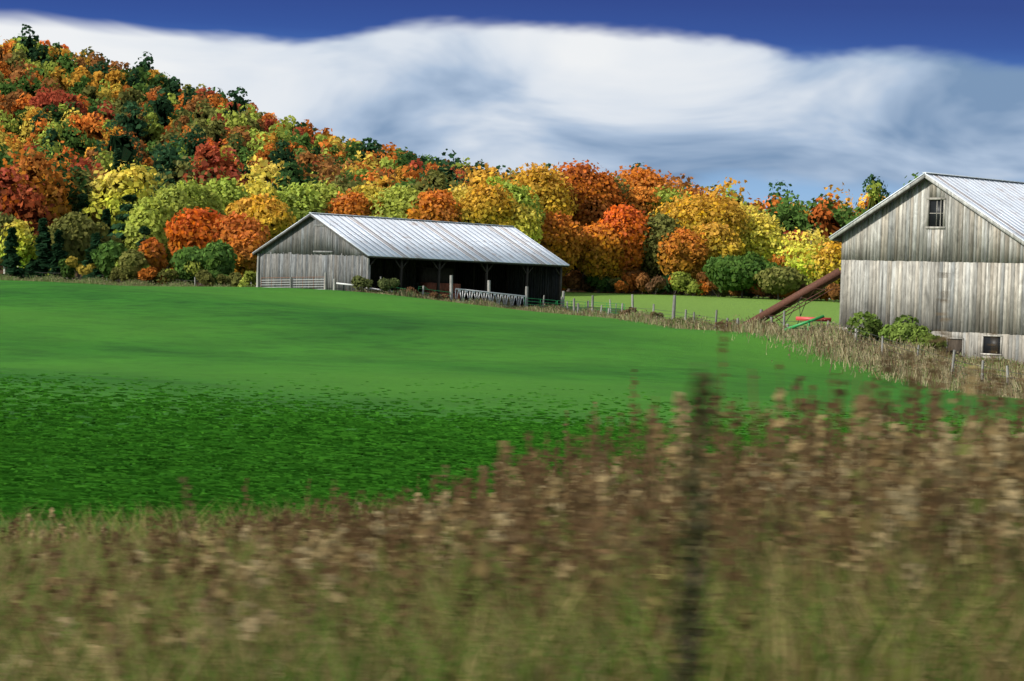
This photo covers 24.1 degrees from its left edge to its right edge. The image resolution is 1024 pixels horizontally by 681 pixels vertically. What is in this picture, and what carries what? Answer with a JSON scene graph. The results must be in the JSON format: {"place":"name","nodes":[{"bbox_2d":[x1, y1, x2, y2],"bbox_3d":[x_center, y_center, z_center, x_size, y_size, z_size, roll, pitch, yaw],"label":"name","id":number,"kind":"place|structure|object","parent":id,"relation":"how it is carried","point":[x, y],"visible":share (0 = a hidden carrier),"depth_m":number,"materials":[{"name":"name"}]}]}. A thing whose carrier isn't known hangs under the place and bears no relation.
{"place":"outdoors","nodes":[
{"label":"outdoors","id":0,"kind":"place"},
{"bbox_2d":[0,265,1023,539],"bbox_3d":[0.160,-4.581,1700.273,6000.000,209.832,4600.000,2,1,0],"label":"terrain","id":1,"kind":"structure","parent":0,"point":[314,341],"depth_m":133.20,"materials":[{"name":"green plant"}]},
{"bbox_2d":[0,212,16,273],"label":"tree","id":2,"kind":"object","parent":1,"relation":"on","point":[5,218],"visible":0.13,"depth_m":271.68,"materials":[{"name":"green plant"}]},
{"bbox_2d":[0,227,24,278],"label":"tree","id":3,"kind":"object","parent":1,"relation":"on","point":[11,258],"visible":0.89,"depth_m":261.46,"materials":[{"name":"green plant"}]},
{"bbox_2d":[0,218,37,267],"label":"tree","id":4,"kind":"object","parent":1,"relation":"on","point":[25,240],"visible":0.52,"depth_m":267.10,"materials":[{"name":"yellow plant"}]},
{"bbox_2d":[21,218,37,277],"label":"tree","id":5,"kind":"object","parent":1,"relation":"on","point":[27,271],"visible":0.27,"depth_m":288.80,"materials":[{"name":"green plant"}]},
{"bbox_2d":[25,217,53,278],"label":"tree","id":6,"kind":"object","parent":1,"relation":"on","point":[44,254],"visible":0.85,"depth_m":265.27,"materials":[{"name":"green plant"}]},
{"bbox_2d":[46,229,71,278],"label":"tree","id":7,"kind":"object","parent":1,"relation":"on","point":[59,252],"visible":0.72,"depth_m":261.32,"materials":[{"name":"green plant"}]},
{"bbox_2d":[48,211,102,274],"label":"tree","id":8,"kind":"object","parent":1,"relation":"on","point":[77,229],"visible":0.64,"depth_m":268.08,"materials":[{"name":"green plant"}]},
{"bbox_2d":[76,193,91,277],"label":"tree","id":9,"kind":"object","parent":1,"relation":"on","point":[84,202],"visible":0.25,"depth_m":299.54,"materials":[{"name":"green plant"}]},
{"bbox_2d":[81,232,110,280],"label":"tree","id":10,"kind":"object","parent":1,"relation":"on","point":[95,239],"visible":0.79,"depth_m":257.25,"materials":[{"name":"green plant"}]},
{"bbox_2d":[89,217,121,243],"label":"tree","id":11,"kind":"object","parent":1,"relation":"on","point":[104,233],"visible":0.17,"depth_m":272.13,"materials":[{"name":"green plant"}]},
{"bbox_2d":[100,208,113,239],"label":"tree","id":12,"kind":"object","parent":1,"relation":"on","point":[106,217],"visible":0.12,"depth_m":291.09,"materials":[{"name":"green plant"}]},
{"bbox_2d":[90,240,126,280],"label":"tree","id":13,"kind":"object","parent":1,"relation":"on","point":[106,255],"visible":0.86,"depth_m":255.58,"materials":[{"name":"green plant"}]},
{"bbox_2d":[106,194,137,246],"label":"tree","id":14,"kind":"object","parent":1,"relation":"on","point":[126,207],"visible":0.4,"depth_m":284.18,"materials":[{"name":"green plant"}]},
{"bbox_2d":[118,249,147,280],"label":"tree","id":15,"kind":"object","parent":1,"relation":"on","point":[131,262],"visible":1,"depth_m":252.09,"materials":[{"name":"green plant"}]},
{"bbox_2d":[136,225,150,247],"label":"tree","id":16,"kind":"object","parent":1,"relation":"on","point":[144,229],"visible":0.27,"depth_m":261.46,"materials":[{"name":"green plant"}]},
{"bbox_2d":[123,196,171,250],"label":"tree","id":17,"kind":"object","parent":1,"relation":"on","point":[152,217],"visible":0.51,"depth_m":270.27,"materials":[{"name":"green plant"}]},
{"bbox_2d":[138,237,168,281],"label":"tree","id":18,"kind":"object","parent":1,"relation":"on","point":[152,249],"visible":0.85,"depth_m":253.95,"materials":[{"name":"orange plant"}]},
{"bbox_2d":[147,183,193,268],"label":"tree","id":19,"kind":"object","parent":1,"relation":"on","point":[174,200],"visible":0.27,"depth_m":274.07,"materials":[{"name":"green plant"}]},
{"bbox_2d":[169,246,204,283],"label":"tree","id":20,"kind":"object","parent":1,"relation":"on","point":[181,257],"visible":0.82,"depth_m":250.51,"materials":[{"name":"green plant"}]},
{"bbox_2d":[172,179,211,282],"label":"tree","id":21,"kind":"object","parent":1,"relation":"on","point":[195,195],"visible":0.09,"depth_m":279.02,"materials":[{"name":"green plant"}]},
{"bbox_2d":[163,206,222,263],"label":"tree","id":22,"kind":"object","parent":1,"relation":"on","point":[190,228],"visible":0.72,"depth_m":259.48,"materials":[{"name":"orange plant"}]},
{"bbox_2d":[193,181,225,284],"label":"tree","id":23,"kind":"object","parent":1,"relation":"on","point":[214,200],"visible":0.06,"depth_m":282.01,"materials":[{"name":"green plant"}]},
{"bbox_2d":[199,239,237,280],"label":"tree","id":24,"kind":"object","parent":1,"relation":"on","point":[219,256],"visible":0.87,"depth_m":249.79,"materials":[{"name":"green plant"}]},
{"bbox_2d":[205,175,249,214],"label":"tree","id":25,"kind":"object","parent":1,"relation":"on","point":[229,191],"visible":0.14,"depth_m":289.58,"materials":[{"name":"green plant"}]},
{"bbox_2d":[208,211,271,243],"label":"tree","id":26,"kind":"object","parent":1,"relation":"on","point":[232,224],"visible":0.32,"depth_m":259.65,"materials":[{"name":"orange plant"}]},
{"bbox_2d":[229,230,265,277],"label":"tree","id":27,"kind":"object","parent":1,"relation":"on","point":[245,245],"visible":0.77,"depth_m":255.78,"materials":[{"name":"orange plant"}]},
{"bbox_2d":[236,173,279,200],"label":"tree","id":28,"kind":"object","parent":1,"relation":"on","point":[250,186],"visible":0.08,"depth_m":294.75,"materials":[{"name":"yellow plant"}]},
{"bbox_2d":[2,36,516,175],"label":"trees","id":29,"kind":"object","parent":1,"relation":"on","point":[174,87],"visible":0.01,"depth_m":678.04,"materials":[{"name":"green plant"}]},
{"bbox_2d":[224,193,295,243],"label":"tree","id":30,"kind":"object","parent":1,"relation":"on","point":[272,214],"visible":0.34,"depth_m":271.87,"materials":[{"name":"yellow plant"}]},
{"bbox_2d":[270,182,330,224],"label":"tree","id":31,"kind":"object","parent":1,"relation":"on","point":[297,200],"visible":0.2,"depth_m":297.22,"materials":[{"name":"green plant"}]},
{"bbox_2d":[303,180,345,211],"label":"tree","id":32,"kind":"object","parent":1,"relation":"on","point":[328,192],"visible":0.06,"depth_m":303.17,"materials":[{"name":"green plant"}]},
{"bbox_2d":[322,188,383,215],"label":"tree","id":33,"kind":"object","parent":1,"relation":"on","point":[355,203],"visible":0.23,"depth_m":298.34,"materials":[{"name":"orange plant"}]},
{"bbox_2d":[346,181,389,199],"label":"tree","id":34,"kind":"object","parent":1,"relation":"on","point":[369,192],"visible":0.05,"depth_m":303.81,"materials":[{"name":"yellow plant"}]},
{"bbox_2d":[367,183,424,218],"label":"tree","id":35,"kind":"object","parent":1,"relation":"on","point":[396,202],"visible":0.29,"depth_m":297.54,"materials":[{"name":"green plant"}]},
{"bbox_2d":[0,24,800,213],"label":"trees","id":36,"kind":"object","parent":1,"relation":"on","point":[142,106],"visible":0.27,"depth_m":566.17,"materials":[{"name":"orange plant"}]},
{"bbox_2d":[256,217,561,306],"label":"shed wall frame","id":37,"kind":"object","parent":1,"relation":"on","point":[310,247],"visible":0.59,"depth_m":234.19,"materials":[{"name":"grey wood"}]},
{"bbox_2d":[252,212,568,266],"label":"shed roof","id":38,"kind":"structure","parent":37,"relation":"on","point":[397,238],"depth_m":236.63,"materials":[{"name":"grey metal"}]},
{"bbox_2d":[0,139,841,294],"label":"trees","id":39,"kind":"object","parent":1,"relation":"on","point":[27,191],"visible":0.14,"depth_m":304.44,"materials":[{"name":"orange plant"}]},
{"bbox_2d":[405,188,463,222],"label":"tree","id":40,"kind":"object","parent":1,"relation":"on","point":[439,205],"visible":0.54,"depth_m":295.35,"materials":[{"name":"orange plant"}]},
{"bbox_2d":[0,87,918,295],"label":"trees","id":41,"kind":"object","parent":1,"relation":"on","point":[76,135],"visible":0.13,"depth_m":418.89,"materials":[{"name":"orange plant"}]},
{"bbox_2d":[448,184,478,207],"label":"tree","id":42,"kind":"object","parent":1,"relation":"on","point":[461,193],"visible":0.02,"depth_m":304.07,"materials":[{"name":"yellow plant"}]},
{"bbox_2d":[456,180,520,225],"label":"tree","id":43,"kind":"object","parent":1,"relation":"on","point":[490,205],"visible":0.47,"depth_m":297.03,"materials":[{"name":"yellow plant"}]},
{"bbox_2d":[47,256,946,349],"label":"shrubs","id":44,"kind":"object","parent":1,"relation":"on","point":[635,281],"visible":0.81,"depth_m":253.18,"materials":[{"name":"green plant"}]},
{"bbox_2d":[0,272,1023,680],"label":"roadside weeds","id":45,"kind":"object","parent":1,"relation":"on","point":[898,556],"visible":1,"depth_m":7.69,"materials":[{"name":"brown plant"}]},
{"bbox_2d":[0,272,1023,398],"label":"fenceline weeds","id":46,"kind":"object","parent":1,"relation":"on","point":[833,342],"visible":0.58,"depth_m":157.84,"materials":[{"name":"brown plant"}]},
{"bbox_2d":[0,373,1023,523],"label":"field grass clumps","id":47,"kind":"object","parent":1,"relation":"on","point":[98,468],"visible":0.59,"depth_m":51.78,"materials":[{"name":"green plant"}]},
{"bbox_2d":[483,175,545,222],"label":"tree","id":48,"kind":"object","parent":1,"relation":"on","point":[521,196],"visible":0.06,"depth_m":308.11,"materials":[{"name":"green plant"}]},
{"bbox_2d":[503,201,543,243],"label":"tree","id":49,"kind":"object","parent":1,"relation":"on","point":[528,225],"visible":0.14,"depth_m":298.53,"materials":[{"name":"yellow plant"}]},
{"bbox_2d":[29,272,1023,385],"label":"fence gate posts","id":50,"kind":"object","parent":1,"relation":"on","point":[488,292],"visible":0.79,"depth_m":229.12,"materials":[{"name":"grey wood"}]},
{"bbox_2d":[505,162,578,216],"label":"tree","id":51,"kind":"object","parent":1,"relation":"on","point":[538,179],"visible":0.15,"depth_m":319.15,"materials":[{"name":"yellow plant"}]},
{"bbox_2d":[537,210,587,275],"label":"tree","id":52,"kind":"object","parent":1,"relation":"on","point":[562,238],"visible":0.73,"depth_m":309.37,"materials":[{"name":"orange plant"}]},
{"bbox_2d":[549,158,628,290],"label":"tree","id":53,"kind":"object","parent":1,"relation":"on","point":[597,196],"visible":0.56,"depth_m":325.49,"materials":[{"name":"orange plant"}]},
{"bbox_2d":[575,220,632,292],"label":"tree","id":54,"kind":"object","parent":1,"relation":"on","point":[597,257],"visible":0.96,"depth_m":313.70,"materials":[{"name":"orange plant"}]},
{"bbox_2d":[602,173,633,291],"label":"tree","id":55,"kind":"object","parent":1,"relation":"on","point":[620,185],"visible":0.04,"depth_m":332.01,"materials":[{"name":"orange plant"}]},
{"bbox_2d":[598,201,653,292],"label":"tree","id":56,"kind":"object","parent":1,"relation":"on","point":[627,220],"visible":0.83,"depth_m":315.20,"materials":[{"name":"orange plant"}]},
{"bbox_2d":[606,164,691,291],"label":"tree","id":57,"kind":"object","parent":1,"relation":"on","point":[642,182],"visible":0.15,"depth_m":336.20,"materials":[{"name":"orange plant"}]},
{"bbox_2d":[637,211,685,293],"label":"tree","id":58,"kind":"object","parent":1,"relation":"on","point":[660,223],"visible":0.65,"depth_m":315.98,"materials":[{"name":"green plant"}]},
{"bbox_2d":[643,185,691,293],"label":"tree","id":59,"kind":"object","parent":1,"relation":"on","point":[667,196],"visible":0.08,"depth_m":333.84,"materials":[{"name":"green plant"}]},
{"bbox_2d":[657,226,711,294],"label":"tree","id":60,"kind":"object","parent":1,"relation":"on","point":[684,251],"visible":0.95,"depth_m":312.57,"materials":[{"name":"orange plant"}]},
{"bbox_2d":[666,362,716,680],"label":"fence post","id":61,"kind":"object","parent":1,"relation":"on","point":[689,623],"visible":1,"depth_m":4.40,"materials":[{"name":"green wood"}]},
{"bbox_2d":[648,191,751,241],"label":"tree","id":62,"kind":"object","parent":1,"relation":"on","point":[697,211],"visible":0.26,"depth_m":324.17,"materials":[{"name":"yellow plant"}]},
{"bbox_2d":[692,221,745,294],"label":"tree","id":63,"kind":"object","parent":1,"relation":"on","point":[717,236],"visible":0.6,"depth_m":314.43,"materials":[{"name":"yellow plant"}]},
{"bbox_2d":[702,251,780,297],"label":"tree","id":64,"kind":"object","parent":1,"relation":"on","point":[731,273],"visible":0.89,"depth_m":297.56,"materials":[{"name":"green plant"}]},
{"bbox_2d":[733,200,778,247],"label":"tree","id":65,"kind":"object","parent":1,"relation":"on","point":[747,208],"visible":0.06,"depth_m":330.79,"materials":[{"name":"yellow plant"}]},
{"bbox_2d":[749,283,764,298],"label":"tree","id":66,"kind":"object","parent":1,"relation":"on","point":[758,292],"visible":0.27,"depth_m":299.15,"materials":[{"name":"brown plant"}]},
{"bbox_2d":[733,213,789,295],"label":"tree","id":67,"kind":"object","parent":1,"relation":"on","point":[757,241],"visible":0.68,"depth_m":326.77,"materials":[{"name":"yellow plant"}]},
{"bbox_2d":[753,266,807,299],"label":"tree","id":68,"kind":"object","parent":1,"relation":"on","point":[781,280],"visible":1,"depth_m":294.56,"materials":[{"name":"green plant"}]},
{"bbox_2d":[732,268,840,329],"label":"conveyor elevator","id":69,"kind":"object","parent":1,"relation":"on","point":[803,293],"visible":0.56,"depth_m":177.72,"materials":[{"name":"paint"}]},
{"bbox_2d":[768,247,813,278],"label":"tree","id":70,"kind":"object","parent":1,"relation":"on","point":[775,259],"visible":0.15,"depth_m":320.23,"materials":[{"name":"orange plant"}]},
{"bbox_2d":[770,227,841,282],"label":"tree","id":71,"kind":"object","parent":1,"relation":"on","point":[801,247],"visible":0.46,"depth_m":315.68,"materials":[{"name":"yellow plant"}]},
{"bbox_2d":[785,315,830,330],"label":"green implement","id":72,"kind":"object","parent":1,"relation":"on","point":[806,320],"visible":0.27,"depth_m":170.18,"materials":[{"name":"paint"}]},
{"bbox_2d":[797,241,841,286],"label":"tree","id":73,"kind":"object","parent":1,"relation":"on","point":[830,259],"visible":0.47,"depth_m":310.09,"materials":[{"name":"yellow plant"}]},
{"bbox_2d":[839,179,1023,365],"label":"barn walls","id":74,"kind":"structure","parent":1,"relation":"on","point":[901,254],"depth_m":161.08,"materials":[{"name":"grey wood"}]},
{"bbox_2d":[829,172,1023,244],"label":"barn roof","id":75,"kind":"structure","parent":74,"relation":"on","point":[999,203],"depth_m":161.96,"materials":[{"name":"grey metal"}]},
{"bbox_2d":[0,0,1023,212],"label":"sky","id":76,"kind":"structure","parent":0,"point":[812,96],"materials":[{"name":"white"}]}
]}

